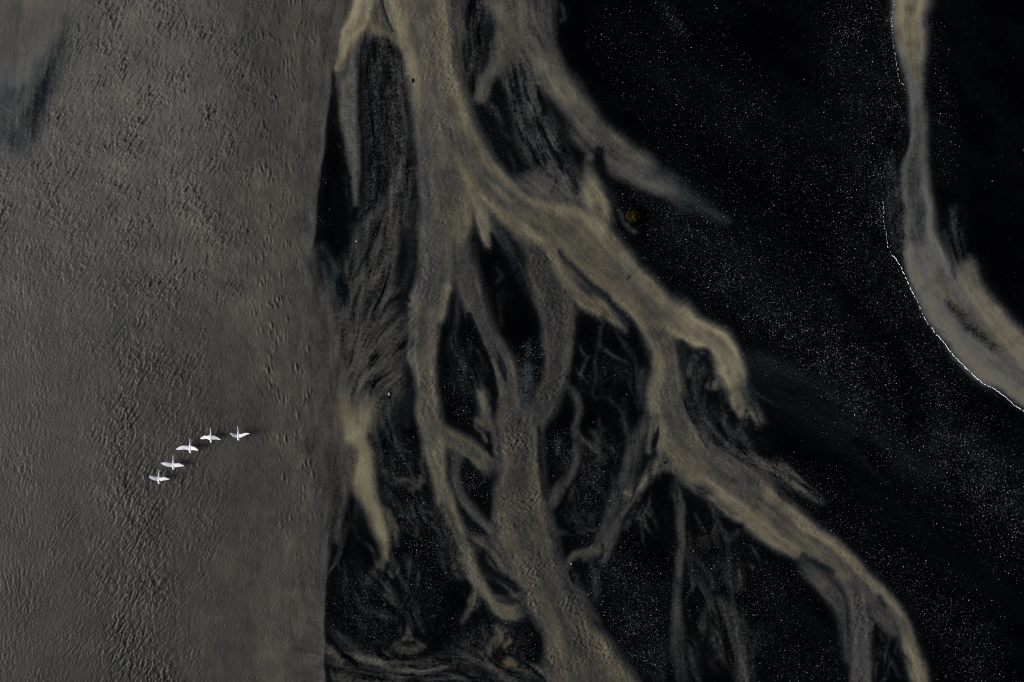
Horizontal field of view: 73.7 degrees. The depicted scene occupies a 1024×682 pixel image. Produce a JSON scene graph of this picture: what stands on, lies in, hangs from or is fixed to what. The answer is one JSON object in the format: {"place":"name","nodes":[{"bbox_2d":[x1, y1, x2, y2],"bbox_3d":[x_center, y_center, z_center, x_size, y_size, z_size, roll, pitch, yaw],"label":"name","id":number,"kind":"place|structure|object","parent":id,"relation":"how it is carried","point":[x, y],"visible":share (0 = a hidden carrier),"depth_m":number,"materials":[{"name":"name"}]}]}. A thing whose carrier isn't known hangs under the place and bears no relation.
{"place":"outdoors","nodes":[
{"label":"outdoors","id":0,"kind":"place"},
{"bbox_2d":[0,0,346,681],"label":"river","id":1,"kind":"structure","parent":0,"point":[125,372],"depth_m":76.72,"materials":[{"name":"liquid"}]},
{"bbox_2d":[149,470,168,483],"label":"swan","id":2,"kind":"object","parent":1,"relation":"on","point":[158,478],"visible":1,"depth_m":76.05,"materials":[{"name":"white"}]},
{"bbox_2d":[161,455,183,469],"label":"swan","id":3,"kind":"object","parent":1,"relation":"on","point":[173,464],"visible":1,"depth_m":76.03,"materials":[{"name":"white"}]},
{"bbox_2d":[176,441,197,452],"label":"swan","id":4,"kind":"object","parent":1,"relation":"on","point":[190,447],"visible":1,"depth_m":76.05,"materials":[{"name":"white"}]},
{"bbox_2d":[200,428,220,441],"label":"swan","id":5,"kind":"object","parent":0,"point":[210,437],"visible":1,"depth_m":76.11,"materials":[{"name":"white"}]},
{"bbox_2d":[230,427,249,439],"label":"swan","id":6,"kind":"object","parent":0,"point":[238,435],"visible":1,"depth_m":76.01,"materials":[{"name":"white"}]},
{"bbox_2d":[61,0,1023,681],"bbox_3d":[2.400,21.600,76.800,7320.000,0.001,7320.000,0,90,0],"label":"ground","id":7,"kind":"structure","parent":0,"point":[757,38],"depth_m":76.80,"materials":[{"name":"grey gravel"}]},
{"bbox_2d":[624,206,643,224],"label":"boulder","id":8,"kind":"object","parent":7,"relation":"on","point":[634,215],"visible":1,"depth_m":76.29,"materials":[{"name":"brown stone"}]},
{"bbox_2d":[335,0,927,681],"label":"braided stream","id":9,"kind":"structure","parent":0,"point":[465,180],"depth_m":76.73,"materials":[{"name":"liquid"}]},
{"bbox_2d":[313,0,1023,681],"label":"silt flat","id":10,"kind":"structure","parent":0,"point":[367,366],"depth_m":76.79,"materials":[{"name":"black sand"}]},
{"bbox_2d":[892,0,1023,406],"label":"side stream","id":11,"kind":"structure","parent":0,"point":[978,329],"depth_m":76.73,"materials":[{"name":"liquid"}]},
{"bbox_2d":[883,1,1023,410],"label":"foam","id":12,"kind":"object","parent":11,"relation":"on","point":[922,313],"visible":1,"depth_m":76.73,"materials":[{"name":"white"}]}
]}

